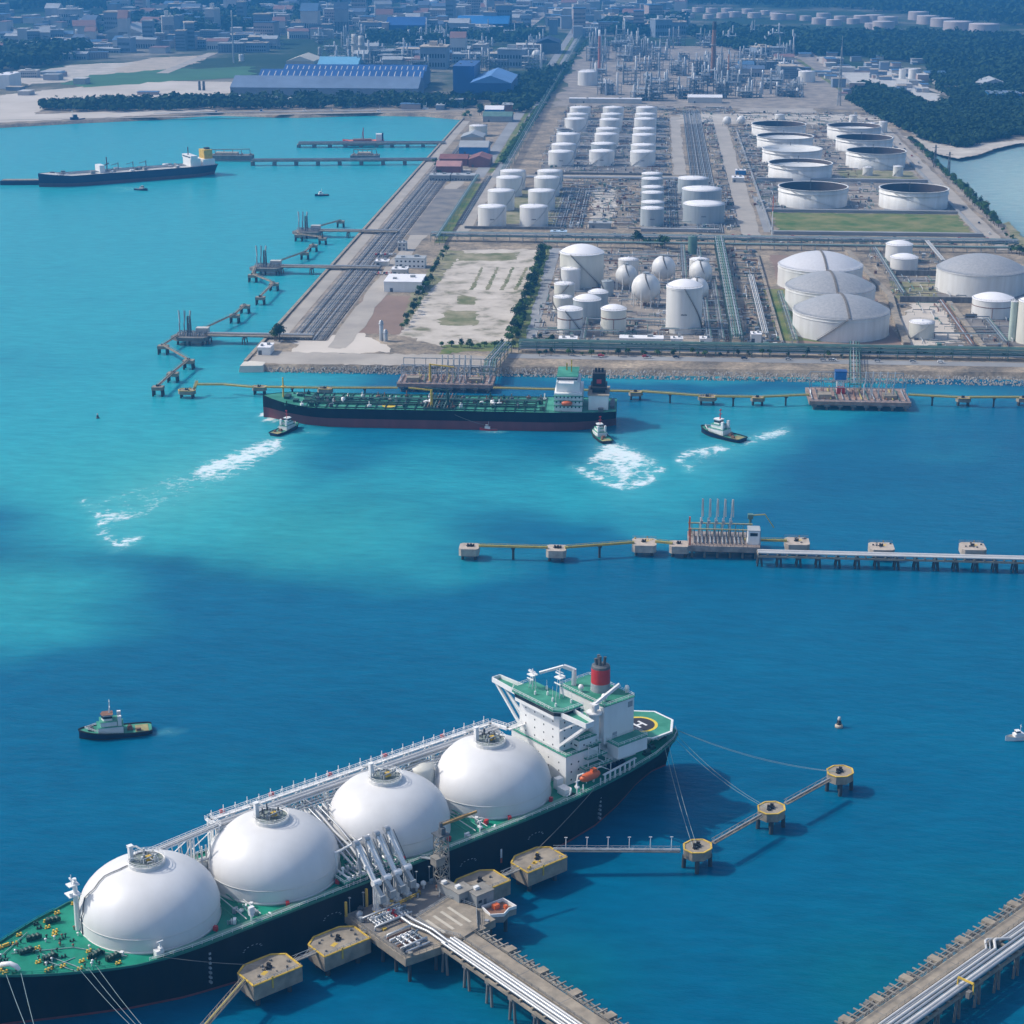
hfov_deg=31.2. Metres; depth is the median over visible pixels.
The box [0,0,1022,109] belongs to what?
distant buildings
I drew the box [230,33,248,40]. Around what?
building
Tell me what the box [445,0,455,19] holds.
building
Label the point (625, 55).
process unit
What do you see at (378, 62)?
process unit
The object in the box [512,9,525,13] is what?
building
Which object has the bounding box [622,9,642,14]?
building
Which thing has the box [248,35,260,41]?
building
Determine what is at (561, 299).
storage tank
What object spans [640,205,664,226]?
storage tank
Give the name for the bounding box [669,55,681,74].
process unit
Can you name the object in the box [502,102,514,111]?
building
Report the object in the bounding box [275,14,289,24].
building
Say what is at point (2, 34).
building
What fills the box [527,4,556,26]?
highway
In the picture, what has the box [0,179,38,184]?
pontoon
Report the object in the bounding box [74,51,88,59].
building
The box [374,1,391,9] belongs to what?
building
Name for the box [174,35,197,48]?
building
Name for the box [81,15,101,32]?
building
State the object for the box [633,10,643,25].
building
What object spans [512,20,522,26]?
building
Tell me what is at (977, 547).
mooring dolphin
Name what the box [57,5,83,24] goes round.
building
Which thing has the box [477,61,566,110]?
woods
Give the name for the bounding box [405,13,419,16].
building
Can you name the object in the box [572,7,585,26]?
building
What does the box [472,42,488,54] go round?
building
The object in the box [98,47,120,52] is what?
building
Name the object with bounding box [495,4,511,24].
building
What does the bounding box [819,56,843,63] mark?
building
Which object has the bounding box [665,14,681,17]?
building
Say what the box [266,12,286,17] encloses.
building
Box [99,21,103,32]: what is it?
building
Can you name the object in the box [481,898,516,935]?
service platform
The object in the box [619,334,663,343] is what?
control house
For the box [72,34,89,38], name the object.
building
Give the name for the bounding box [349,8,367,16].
building
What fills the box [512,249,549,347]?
hedge grass
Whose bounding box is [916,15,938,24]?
storage tank
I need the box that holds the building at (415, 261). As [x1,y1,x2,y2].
[395,254,426,267]
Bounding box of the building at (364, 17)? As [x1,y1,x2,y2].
[360,15,375,20]
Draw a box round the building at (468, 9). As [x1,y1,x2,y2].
[457,4,470,14]
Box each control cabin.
[436,877,454,897]
[448,881,472,903]
[468,881,494,907]
[747,526,760,544]
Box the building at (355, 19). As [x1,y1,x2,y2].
[352,15,362,29]
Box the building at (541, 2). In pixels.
[533,0,547,5]
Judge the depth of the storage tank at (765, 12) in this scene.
5068.32 m
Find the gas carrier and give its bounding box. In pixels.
[0,654,677,1023]
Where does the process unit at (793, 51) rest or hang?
on the ground at (530, 156)
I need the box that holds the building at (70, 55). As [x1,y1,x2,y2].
[61,51,75,59]
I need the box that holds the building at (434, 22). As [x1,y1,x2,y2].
[427,19,437,25]
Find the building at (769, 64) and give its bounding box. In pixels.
[754,61,775,68]
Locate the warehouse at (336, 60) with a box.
[317,56,362,63]
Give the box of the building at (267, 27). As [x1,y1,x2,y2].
[253,21,279,40]
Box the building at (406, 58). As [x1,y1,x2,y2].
[403,57,418,59]
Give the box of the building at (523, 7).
[513,5,529,9]
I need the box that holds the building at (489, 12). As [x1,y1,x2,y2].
[483,7,496,15]
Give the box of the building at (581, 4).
[572,1,590,17]
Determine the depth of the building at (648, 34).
4267.33 m
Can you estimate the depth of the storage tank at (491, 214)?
1750.24 m
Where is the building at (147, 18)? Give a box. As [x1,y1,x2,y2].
[140,17,160,21]
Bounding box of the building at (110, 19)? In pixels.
[103,10,130,31]
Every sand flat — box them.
[21,62,133,84]
[114,55,205,72]
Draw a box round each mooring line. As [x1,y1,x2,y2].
[6,974,24,1023]
[21,974,33,1023]
[79,969,128,1023]
[88,968,134,1023]
[97,967,140,1023]
[165,957,255,964]
[665,749,692,846]
[669,747,695,842]
[673,728,834,771]
[678,730,836,771]
[678,736,770,808]
[693,756,761,805]
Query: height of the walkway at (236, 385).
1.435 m
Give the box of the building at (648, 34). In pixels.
[643,21,649,35]
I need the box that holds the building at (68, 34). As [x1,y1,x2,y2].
[63,30,73,37]
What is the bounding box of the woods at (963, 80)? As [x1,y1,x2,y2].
[925,60,1023,98]
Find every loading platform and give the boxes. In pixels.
[171,316,210,345]
[212,149,253,159]
[249,250,282,274]
[292,216,321,237]
[344,866,495,981]
[350,149,379,157]
[396,357,495,392]
[687,517,759,558]
[805,371,911,410]
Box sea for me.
[0,116,1023,1023]
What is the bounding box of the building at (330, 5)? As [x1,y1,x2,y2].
[320,3,333,7]
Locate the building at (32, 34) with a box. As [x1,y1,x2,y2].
[26,30,39,40]
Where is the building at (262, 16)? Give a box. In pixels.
[253,13,271,27]
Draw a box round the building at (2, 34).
[0,31,12,38]
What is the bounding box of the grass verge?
[435,183,480,242]
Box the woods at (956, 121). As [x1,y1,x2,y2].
[844,79,1023,146]
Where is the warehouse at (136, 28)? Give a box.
[103,22,155,41]
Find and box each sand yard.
[889,281,938,299]
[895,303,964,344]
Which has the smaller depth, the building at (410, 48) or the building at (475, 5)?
the building at (410, 48)
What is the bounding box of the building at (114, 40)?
[112,35,122,47]
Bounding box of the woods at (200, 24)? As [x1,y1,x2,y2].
[90,3,370,32]
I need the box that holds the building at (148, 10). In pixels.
[139,8,155,13]
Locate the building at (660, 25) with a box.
[650,15,672,37]
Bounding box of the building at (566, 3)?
[561,0,576,6]
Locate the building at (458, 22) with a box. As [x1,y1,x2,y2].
[448,18,470,28]
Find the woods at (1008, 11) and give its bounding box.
[677,0,1023,24]
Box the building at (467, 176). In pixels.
[451,172,475,180]
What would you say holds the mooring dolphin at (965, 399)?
on the sea
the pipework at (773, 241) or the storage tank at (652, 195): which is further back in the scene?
the storage tank at (652, 195)
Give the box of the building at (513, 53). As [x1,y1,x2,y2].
[497,44,528,67]
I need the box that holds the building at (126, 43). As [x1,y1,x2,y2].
[117,34,136,52]
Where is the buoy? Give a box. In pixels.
[835,717,842,728]
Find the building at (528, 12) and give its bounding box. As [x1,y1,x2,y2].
[513,10,531,18]
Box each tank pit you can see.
[477,187,576,228]
[538,252,728,344]
[541,117,667,172]
[641,179,717,227]
[740,130,949,209]
[755,180,857,208]
[769,255,901,347]
[875,184,950,210]
[887,276,1023,300]
[967,319,1023,345]
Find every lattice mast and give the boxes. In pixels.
[837,36,842,105]
[932,145,938,166]
[946,152,952,172]
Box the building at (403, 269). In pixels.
[391,265,408,273]
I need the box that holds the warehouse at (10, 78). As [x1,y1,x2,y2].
[0,72,21,88]
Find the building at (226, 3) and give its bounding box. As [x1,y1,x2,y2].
[223,0,243,7]
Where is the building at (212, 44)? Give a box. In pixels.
[206,38,230,49]
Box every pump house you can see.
[732,175,744,182]
[735,168,745,174]
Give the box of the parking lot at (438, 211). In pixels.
[407,189,465,234]
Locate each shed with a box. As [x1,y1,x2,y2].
[436,161,462,172]
[439,154,469,165]
[468,151,492,166]
[569,97,641,103]
[687,94,722,102]
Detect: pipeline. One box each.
[288,165,450,340]
[456,176,490,224]
[526,176,677,179]
[548,188,590,227]
[664,181,678,227]
[683,110,723,233]
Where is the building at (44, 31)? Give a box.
[39,27,50,39]
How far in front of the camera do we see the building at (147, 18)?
4352.96 m
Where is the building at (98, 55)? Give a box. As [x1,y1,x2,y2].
[89,51,108,58]
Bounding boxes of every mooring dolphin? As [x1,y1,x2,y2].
[151,384,164,396]
[157,343,168,354]
[166,370,179,382]
[178,387,196,398]
[182,358,194,369]
[229,313,239,323]
[237,953,302,1005]
[240,303,250,313]
[248,273,257,282]
[252,384,266,394]
[255,295,265,304]
[269,281,278,290]
[294,233,302,241]
[300,251,308,259]
[308,925,370,975]
[309,243,317,251]
[317,385,333,392]
[318,236,326,244]
[336,219,344,227]
[454,869,510,900]
[459,543,479,559]
[510,846,566,891]
[546,544,566,561]
[629,389,642,399]
[632,536,655,555]
[669,540,688,557]
[681,839,711,873]
[698,393,716,404]
[750,395,764,405]
[756,801,785,834]
[784,535,809,554]
[825,765,853,796]
[868,540,894,558]
[955,395,970,405]
[959,540,986,560]
[1016,395,1023,405]
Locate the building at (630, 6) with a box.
[621,3,633,8]
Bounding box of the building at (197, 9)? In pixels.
[182,7,200,12]
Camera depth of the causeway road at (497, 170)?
2683.83 m
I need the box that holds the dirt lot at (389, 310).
[336,295,410,334]
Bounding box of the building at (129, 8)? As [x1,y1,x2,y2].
[120,6,138,9]
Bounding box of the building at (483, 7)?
[481,3,485,10]
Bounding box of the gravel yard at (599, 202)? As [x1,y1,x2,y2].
[587,189,618,228]
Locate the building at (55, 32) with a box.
[50,26,63,37]
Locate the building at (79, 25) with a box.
[72,20,95,33]
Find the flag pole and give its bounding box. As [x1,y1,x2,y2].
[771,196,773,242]
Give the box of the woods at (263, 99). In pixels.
[37,89,480,110]
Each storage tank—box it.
[239,54,243,60]
[469,123,487,135]
[477,203,506,225]
[488,187,514,210]
[496,174,522,196]
[500,168,525,189]
[519,203,548,226]
[528,187,555,210]
[534,174,560,196]
[537,168,562,189]
[548,149,574,166]
[551,141,576,158]
[552,293,572,311]
[554,280,574,296]
[556,128,572,132]
[556,131,580,147]
[557,304,582,335]
[560,244,603,288]
[560,265,581,289]
[565,116,586,131]
[567,112,588,126]
[570,105,590,119]
[573,294,600,323]
[578,70,597,85]
[588,288,608,306]
[589,148,614,166]
[591,141,615,157]
[595,131,618,147]
[596,126,619,141]
[600,117,621,131]
[600,278,614,296]
[601,112,622,124]
[601,304,626,334]
[603,105,623,118]
[617,256,638,275]
[629,149,655,166]
[631,142,655,150]
[632,132,655,143]
[633,126,655,133]
[634,116,655,127]
[635,112,656,123]
[636,105,656,113]
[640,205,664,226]
[641,176,662,193]
[641,189,663,200]
[641,199,664,218]
[642,171,662,177]
[642,184,663,191]
[665,279,702,334]
[677,175,707,193]
[681,184,721,207]
[682,9,691,13]
[682,199,724,224]
[687,234,697,254]
[689,256,709,268]
[692,7,703,11]
[703,14,713,18]
[706,7,717,12]
[716,12,728,17]
[721,7,732,12]
[728,11,741,16]
[742,8,753,13]
[747,12,760,17]
[751,119,806,134]
[756,130,813,149]
[760,10,770,14]
[761,142,822,163]
[768,156,832,180]
[770,13,785,19]
[774,113,784,119]
[776,249,862,288]
[777,180,848,208]
[783,270,875,311]
[785,13,795,19]
[791,292,890,342]
[798,70,815,82]
[799,15,811,20]
[811,17,826,23]
[816,12,830,18]
[826,19,841,25]
[826,122,881,139]
[834,15,847,21]
[835,132,893,152]
[845,144,906,169]
[846,18,859,23]
[849,114,856,121]
[854,15,868,22]
[862,165,872,175]
[864,22,871,29]
[867,14,884,22]
[872,20,894,29]
[877,16,897,24]
[878,180,949,209]
[879,120,887,132]
[885,240,912,262]
[889,253,918,271]
[892,164,903,176]
[899,68,905,78]
[908,11,928,19]
[908,68,917,78]
[908,317,934,339]
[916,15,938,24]
[930,17,954,26]
[934,253,1023,296]
[943,20,972,30]
[968,22,999,31]
[970,292,1014,319]
[1007,299,1018,340]
[1014,296,1023,344]
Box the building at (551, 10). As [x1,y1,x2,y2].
[548,8,562,14]
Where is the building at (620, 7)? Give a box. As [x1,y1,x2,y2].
[611,4,628,14]
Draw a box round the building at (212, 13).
[204,3,220,24]
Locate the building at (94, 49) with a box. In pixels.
[77,47,97,50]
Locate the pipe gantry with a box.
[957,976,974,998]
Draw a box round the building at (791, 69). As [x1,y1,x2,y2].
[777,64,797,78]
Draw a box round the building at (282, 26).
[272,17,285,34]
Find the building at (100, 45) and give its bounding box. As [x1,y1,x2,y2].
[93,41,112,46]
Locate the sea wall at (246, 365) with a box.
[239,117,463,371]
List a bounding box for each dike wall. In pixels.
[464,226,564,229]
[535,172,671,175]
[641,227,719,232]
[735,128,771,231]
[756,177,927,182]
[756,253,782,342]
[765,208,956,213]
[845,250,910,344]
[881,131,980,232]
[896,270,935,275]
[900,296,971,302]
[946,301,985,349]
[965,313,976,317]
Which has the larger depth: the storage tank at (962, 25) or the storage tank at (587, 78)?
the storage tank at (962, 25)
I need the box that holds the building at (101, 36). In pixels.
[97,35,106,38]
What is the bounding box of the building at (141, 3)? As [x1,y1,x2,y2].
[135,0,145,9]
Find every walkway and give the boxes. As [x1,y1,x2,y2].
[156,370,173,385]
[162,343,188,358]
[163,334,178,344]
[173,358,189,371]
[201,977,246,1023]
[204,313,235,326]
[223,383,252,387]
[235,304,245,313]
[252,273,271,281]
[260,282,274,295]
[266,385,317,391]
[281,250,304,259]
[293,947,317,961]
[298,233,320,237]
[319,219,340,225]
[332,387,397,392]
[479,543,547,559]
[493,386,629,391]
[500,864,520,875]
[553,836,679,852]
[564,540,634,557]
[642,389,698,402]
[655,539,672,543]
[711,812,762,843]
[715,394,751,406]
[744,537,786,541]
[763,393,809,405]
[784,776,831,804]
[908,393,957,405]
[969,395,1018,406]
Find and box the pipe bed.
[285,159,451,340]
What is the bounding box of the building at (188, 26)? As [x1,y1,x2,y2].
[183,21,194,49]
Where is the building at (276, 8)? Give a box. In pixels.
[273,5,294,11]
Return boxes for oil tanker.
[38,147,217,186]
[263,360,616,430]
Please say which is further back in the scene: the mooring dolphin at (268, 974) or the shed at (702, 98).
the shed at (702, 98)
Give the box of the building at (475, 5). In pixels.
[467,0,482,14]
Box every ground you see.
[0,0,1023,379]
[827,66,939,101]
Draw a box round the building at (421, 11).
[413,8,430,16]
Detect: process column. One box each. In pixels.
[378,320,383,340]
[383,329,387,341]
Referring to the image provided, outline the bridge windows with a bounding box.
[557,378,577,379]
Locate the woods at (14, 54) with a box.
[0,36,93,69]
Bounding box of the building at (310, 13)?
[300,3,320,28]
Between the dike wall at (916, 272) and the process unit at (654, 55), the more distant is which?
the process unit at (654, 55)
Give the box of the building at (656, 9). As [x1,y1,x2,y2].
[643,4,662,15]
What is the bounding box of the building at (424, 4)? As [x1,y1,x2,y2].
[418,1,430,8]
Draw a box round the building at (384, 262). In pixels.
[375,258,389,265]
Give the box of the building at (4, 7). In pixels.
[0,3,9,12]
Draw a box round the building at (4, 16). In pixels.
[0,13,10,20]
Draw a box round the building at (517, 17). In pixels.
[512,14,521,21]
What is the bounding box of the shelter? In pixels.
[550,229,566,235]
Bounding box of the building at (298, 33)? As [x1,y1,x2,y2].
[287,28,308,38]
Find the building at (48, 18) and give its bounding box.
[44,15,62,24]
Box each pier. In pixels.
[251,157,436,165]
[297,141,445,147]
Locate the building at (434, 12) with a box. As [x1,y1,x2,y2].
[430,9,445,16]
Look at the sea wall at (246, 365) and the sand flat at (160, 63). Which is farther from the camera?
the sand flat at (160, 63)
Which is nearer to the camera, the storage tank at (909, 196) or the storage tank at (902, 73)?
the storage tank at (909, 196)
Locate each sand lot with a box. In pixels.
[292,333,390,353]
[400,249,535,345]
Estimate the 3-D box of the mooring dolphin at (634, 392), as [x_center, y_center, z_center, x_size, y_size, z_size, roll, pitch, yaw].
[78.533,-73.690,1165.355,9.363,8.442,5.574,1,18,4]
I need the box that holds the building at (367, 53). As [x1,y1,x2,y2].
[353,50,370,63]
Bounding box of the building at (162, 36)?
[155,33,165,40]
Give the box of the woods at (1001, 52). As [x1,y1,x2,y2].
[685,21,1023,79]
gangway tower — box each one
[419,810,476,896]
[834,369,846,393]
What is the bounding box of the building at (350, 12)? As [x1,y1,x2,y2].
[349,10,353,18]
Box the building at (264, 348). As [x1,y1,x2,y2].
[257,342,273,354]
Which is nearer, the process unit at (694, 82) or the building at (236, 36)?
the process unit at (694, 82)
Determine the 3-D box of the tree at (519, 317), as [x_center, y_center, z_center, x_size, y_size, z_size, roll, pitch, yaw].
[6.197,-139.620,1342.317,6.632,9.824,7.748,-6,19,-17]
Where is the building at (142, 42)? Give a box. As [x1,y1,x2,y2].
[133,36,159,48]
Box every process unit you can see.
[269,38,282,48]
[314,27,328,43]
[322,41,343,52]
[327,42,351,56]
[329,18,336,35]
[333,29,348,38]
[340,25,350,47]
[342,36,350,53]
[354,24,365,35]
[357,50,374,64]
[367,40,380,61]
[373,56,382,64]
[394,38,414,56]
[395,40,408,47]
[397,47,412,56]
[408,50,428,65]
[415,32,427,45]
[416,18,428,34]
[438,25,446,36]
[461,50,481,70]
[467,33,484,45]
[475,36,493,46]
[479,19,489,32]
[481,47,492,67]
[486,49,508,71]
[521,44,542,69]
[525,39,537,54]
[528,34,537,42]
[531,29,543,42]
[534,49,546,62]
[585,25,597,39]
[586,35,607,61]
[587,36,604,58]
[589,28,607,51]
[590,55,606,71]
[593,62,606,75]
[595,63,602,82]
[597,72,621,94]
[600,78,615,94]
[604,29,619,44]
[609,37,628,50]
[611,37,624,46]
[616,19,626,39]
[616,45,636,60]
[616,60,634,71]
[619,36,634,45]
[622,56,640,84]
[625,28,638,41]
[629,31,646,51]
[629,35,643,45]
[629,39,649,56]
[630,83,645,100]
[633,37,651,54]
[634,30,653,52]
[634,53,650,70]
[636,78,661,98]
[643,72,660,83]
[646,39,661,55]
[646,69,669,92]
[647,72,662,100]
[650,52,663,69]
[651,39,669,59]
[659,27,673,48]
[663,72,679,92]
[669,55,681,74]
[672,26,685,45]
[672,57,687,75]
[674,52,683,61]
[675,85,694,98]
[679,51,689,59]
[687,63,701,92]
[688,52,706,74]
[689,66,707,93]
[696,28,707,45]
[697,55,716,64]
[701,40,711,47]
[701,62,713,85]
[705,58,718,81]
[706,30,711,41]
[707,55,724,77]
[708,46,722,58]
[713,74,727,98]
[714,66,734,84]
[716,55,730,75]
[717,70,740,95]
[722,53,732,73]
[725,59,746,80]
[730,67,755,85]
[731,46,750,64]
[734,48,747,56]
[735,87,742,96]
[738,78,761,97]
[744,45,764,57]
[749,51,765,64]
[750,20,758,31]
[756,79,780,88]
[758,44,772,60]
[761,70,783,84]
[769,37,789,56]
[772,23,785,38]
[772,70,789,82]
[773,58,793,73]
[774,53,781,64]
[775,81,802,96]
[777,36,794,54]
[777,87,795,96]
[785,77,798,87]
[786,87,803,97]
[789,76,805,89]
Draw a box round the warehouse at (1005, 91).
[985,90,1021,96]
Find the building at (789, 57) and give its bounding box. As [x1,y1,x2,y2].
[774,54,794,63]
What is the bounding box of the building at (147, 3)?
[146,0,149,7]
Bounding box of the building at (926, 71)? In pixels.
[923,70,945,74]
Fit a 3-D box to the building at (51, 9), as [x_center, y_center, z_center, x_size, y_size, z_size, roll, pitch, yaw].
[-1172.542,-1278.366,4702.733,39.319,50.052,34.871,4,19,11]
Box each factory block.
[453,60,480,92]
[470,67,517,99]
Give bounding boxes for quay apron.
[249,351,484,366]
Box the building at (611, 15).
[601,13,619,18]
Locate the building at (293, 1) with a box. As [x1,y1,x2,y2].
[284,0,299,4]
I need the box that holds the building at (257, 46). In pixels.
[245,40,269,51]
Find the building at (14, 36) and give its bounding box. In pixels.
[4,33,17,41]
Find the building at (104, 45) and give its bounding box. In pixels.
[93,43,110,46]
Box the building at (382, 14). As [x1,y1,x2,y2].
[375,9,393,21]
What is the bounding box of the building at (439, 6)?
[432,3,445,8]
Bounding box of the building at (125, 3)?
[111,0,130,6]
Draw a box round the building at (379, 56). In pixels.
[377,53,399,60]
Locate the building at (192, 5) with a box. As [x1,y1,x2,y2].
[181,4,202,8]
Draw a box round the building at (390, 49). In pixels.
[382,48,395,52]
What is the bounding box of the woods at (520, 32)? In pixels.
[363,22,548,45]
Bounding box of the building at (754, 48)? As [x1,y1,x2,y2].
[750,44,774,56]
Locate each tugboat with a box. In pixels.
[78,699,152,739]
[269,410,298,436]
[591,416,613,443]
[701,409,747,442]
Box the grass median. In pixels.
[488,37,573,172]
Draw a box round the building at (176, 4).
[168,1,185,6]
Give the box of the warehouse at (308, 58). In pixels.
[286,52,319,63]
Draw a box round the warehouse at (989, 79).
[976,76,1005,85]
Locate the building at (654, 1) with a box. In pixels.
[647,0,667,3]
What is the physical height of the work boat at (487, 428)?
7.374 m
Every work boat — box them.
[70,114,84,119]
[134,185,147,190]
[315,189,328,195]
[480,421,496,430]
[1005,726,1023,740]
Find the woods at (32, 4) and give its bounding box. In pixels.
[0,0,508,10]
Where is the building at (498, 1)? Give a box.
[494,0,503,10]
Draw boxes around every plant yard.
[549,45,862,109]
[676,113,888,124]
[737,108,816,113]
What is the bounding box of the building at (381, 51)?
[371,49,390,55]
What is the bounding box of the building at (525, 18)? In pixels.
[521,12,530,25]
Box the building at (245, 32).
[236,32,253,37]
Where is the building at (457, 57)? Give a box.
[452,51,480,63]
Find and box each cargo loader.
[178,310,180,334]
[260,245,261,266]
[352,840,385,911]
[362,835,395,906]
[372,830,405,901]
[382,825,415,896]
[446,355,448,379]
[464,355,465,380]
[469,355,471,376]
[700,498,703,534]
[707,499,711,535]
[714,499,718,535]
[722,499,726,528]
[729,499,733,534]
[863,371,866,397]
[870,371,873,397]
[878,371,880,397]
[885,372,888,394]
[892,372,895,394]
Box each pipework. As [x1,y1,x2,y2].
[531,302,728,341]
[539,112,671,172]
[546,178,659,228]
[547,248,722,304]
[553,235,1016,244]
[564,105,733,114]
[663,179,718,227]
[702,116,740,230]
[726,248,783,342]
[729,125,785,208]
[733,110,884,126]
[806,126,889,209]
[865,250,965,297]
[896,301,1012,346]
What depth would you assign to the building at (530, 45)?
3740.89 m
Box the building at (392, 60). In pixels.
[382,56,403,64]
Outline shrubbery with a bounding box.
[498,34,591,162]
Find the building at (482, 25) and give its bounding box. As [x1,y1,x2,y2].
[475,24,495,29]
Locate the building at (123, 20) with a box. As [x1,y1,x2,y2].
[117,10,130,36]
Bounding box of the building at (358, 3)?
[351,0,366,7]
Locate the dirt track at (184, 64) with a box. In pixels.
[158,53,216,72]
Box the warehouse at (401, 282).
[383,274,425,291]
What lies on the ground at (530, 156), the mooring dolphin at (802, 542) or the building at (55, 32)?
the building at (55, 32)
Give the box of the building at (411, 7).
[406,1,418,12]
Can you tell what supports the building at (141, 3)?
on the ground at (530, 156)
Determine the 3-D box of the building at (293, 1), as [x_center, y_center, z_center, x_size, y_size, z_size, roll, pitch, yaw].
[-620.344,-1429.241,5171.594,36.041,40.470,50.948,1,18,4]
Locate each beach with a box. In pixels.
[0,81,231,122]
[904,136,1023,158]
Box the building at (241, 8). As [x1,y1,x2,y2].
[236,1,246,16]
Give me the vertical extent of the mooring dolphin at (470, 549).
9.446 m
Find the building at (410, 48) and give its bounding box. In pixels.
[396,47,419,56]
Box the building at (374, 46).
[365,43,378,51]
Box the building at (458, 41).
[449,31,467,51]
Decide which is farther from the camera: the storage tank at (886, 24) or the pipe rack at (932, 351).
the storage tank at (886, 24)
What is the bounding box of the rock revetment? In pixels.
[267,363,1023,385]
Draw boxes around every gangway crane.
[429,363,453,381]
[748,513,773,527]
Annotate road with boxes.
[10,110,464,119]
[153,109,456,113]
[268,121,469,343]
[456,170,495,231]
[475,29,572,177]
[478,234,982,240]
[491,21,588,177]
[507,354,1023,366]
[526,175,679,176]
[526,248,560,338]
[670,116,686,174]
[714,124,760,234]
[753,197,769,231]
[773,230,983,236]
[797,60,849,94]
[827,67,927,139]
[884,128,1008,249]
[892,128,1023,255]
[915,85,949,96]
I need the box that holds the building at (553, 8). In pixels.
[546,7,565,12]
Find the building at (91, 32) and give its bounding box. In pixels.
[84,26,97,38]
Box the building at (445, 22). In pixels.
[438,20,448,26]
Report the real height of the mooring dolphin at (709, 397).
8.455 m
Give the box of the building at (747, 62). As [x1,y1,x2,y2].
[737,61,754,64]
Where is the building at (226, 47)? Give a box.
[217,42,244,52]
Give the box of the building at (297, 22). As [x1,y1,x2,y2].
[290,19,304,27]
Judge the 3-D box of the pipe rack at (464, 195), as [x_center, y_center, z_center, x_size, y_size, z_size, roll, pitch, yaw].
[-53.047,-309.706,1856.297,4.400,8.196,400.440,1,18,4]
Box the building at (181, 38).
[175,29,187,50]
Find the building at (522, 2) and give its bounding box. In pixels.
[516,0,530,4]
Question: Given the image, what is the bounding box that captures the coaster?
[342,128,383,145]
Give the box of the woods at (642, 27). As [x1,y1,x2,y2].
[596,11,690,35]
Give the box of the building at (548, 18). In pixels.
[547,17,559,25]
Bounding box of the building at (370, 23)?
[359,19,383,29]
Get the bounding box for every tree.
[269,328,276,340]
[272,323,286,340]
[409,301,415,313]
[416,285,423,290]
[504,332,513,337]
[507,327,517,332]
[510,306,520,312]
[512,319,520,326]
[513,310,522,317]
[515,314,524,320]
[528,276,536,282]
[535,268,543,279]
[536,242,544,250]
[632,230,640,243]
[661,236,670,248]
[981,202,988,208]
[989,212,998,223]
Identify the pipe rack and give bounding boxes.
[430,231,1018,248]
[435,174,479,244]
[483,359,495,375]
[485,341,511,370]
[499,34,583,172]
[519,339,1023,360]
[526,328,618,336]
[539,161,670,165]
[543,153,670,156]
[543,240,1022,252]
[546,145,670,148]
[554,128,669,131]
[579,317,588,339]
[581,136,657,138]
[583,317,726,326]
[604,254,671,257]
[621,299,722,305]
[639,265,714,270]
[660,327,727,334]
[680,244,687,278]
[696,247,712,341]
[711,279,724,341]
[714,236,742,345]
[747,274,768,336]
[777,290,798,342]
[849,340,861,389]
[872,247,905,295]
[925,240,944,263]
[933,332,999,339]
[937,299,974,345]
[984,318,1008,346]
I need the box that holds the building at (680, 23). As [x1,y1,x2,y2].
[672,19,686,34]
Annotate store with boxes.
[483,111,513,121]
[484,105,504,110]
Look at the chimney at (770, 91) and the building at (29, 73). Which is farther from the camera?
the building at (29, 73)
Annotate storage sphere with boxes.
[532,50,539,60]
[615,262,636,290]
[631,271,660,307]
[652,254,675,283]
[689,258,711,286]
[691,275,708,304]
[723,116,730,125]
[737,116,744,123]
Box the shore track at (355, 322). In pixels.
[328,169,470,348]
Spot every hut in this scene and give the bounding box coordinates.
[559,334,577,342]
[670,334,682,344]
[699,334,711,341]
[750,330,761,342]
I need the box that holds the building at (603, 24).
[598,21,617,33]
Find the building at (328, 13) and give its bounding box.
[324,8,334,24]
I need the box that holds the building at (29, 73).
[18,68,39,77]
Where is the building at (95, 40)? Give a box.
[86,39,101,42]
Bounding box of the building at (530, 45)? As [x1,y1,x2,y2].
[516,43,539,53]
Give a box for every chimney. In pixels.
[231,10,234,62]
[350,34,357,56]
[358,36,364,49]
[598,30,600,71]
[658,53,659,77]
[710,21,716,77]
[727,49,729,69]
[761,70,763,93]
[769,68,772,93]
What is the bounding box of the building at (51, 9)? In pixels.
[44,3,63,16]
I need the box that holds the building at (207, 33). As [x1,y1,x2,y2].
[199,29,221,37]
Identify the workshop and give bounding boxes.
[459,140,490,154]
[461,130,485,140]
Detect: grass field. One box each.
[61,66,256,86]
[402,250,463,328]
[437,310,479,325]
[439,341,510,353]
[457,252,519,260]
[457,294,476,304]
[469,267,482,289]
[485,267,497,289]
[499,267,514,289]
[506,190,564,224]
[513,267,527,289]
[763,289,820,341]
[771,212,973,232]
[839,170,917,178]
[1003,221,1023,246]
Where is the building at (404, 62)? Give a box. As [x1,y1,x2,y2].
[402,60,411,64]
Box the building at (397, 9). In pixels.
[384,7,402,12]
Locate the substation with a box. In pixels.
[589,220,611,228]
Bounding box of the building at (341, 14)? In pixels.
[334,2,348,33]
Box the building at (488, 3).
[483,0,493,10]
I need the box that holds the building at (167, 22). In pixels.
[161,10,173,39]
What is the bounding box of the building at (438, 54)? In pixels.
[419,41,449,68]
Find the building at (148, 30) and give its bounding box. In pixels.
[141,20,154,36]
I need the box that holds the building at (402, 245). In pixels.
[397,240,407,250]
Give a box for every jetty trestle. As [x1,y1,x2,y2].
[206,332,313,344]
[279,264,380,274]
[319,228,398,237]
[439,925,628,1023]
[756,549,1023,572]
[834,893,1023,1023]
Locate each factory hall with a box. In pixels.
[230,75,424,95]
[259,69,427,88]
[284,64,430,83]
[386,17,427,33]
[458,15,509,28]
[536,36,560,53]
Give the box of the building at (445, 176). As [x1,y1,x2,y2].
[429,172,450,180]
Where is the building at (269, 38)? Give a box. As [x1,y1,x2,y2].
[259,35,279,48]
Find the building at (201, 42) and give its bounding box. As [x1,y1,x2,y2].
[197,37,206,47]
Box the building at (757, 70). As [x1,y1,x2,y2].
[734,65,764,76]
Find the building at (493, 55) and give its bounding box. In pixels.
[490,52,496,60]

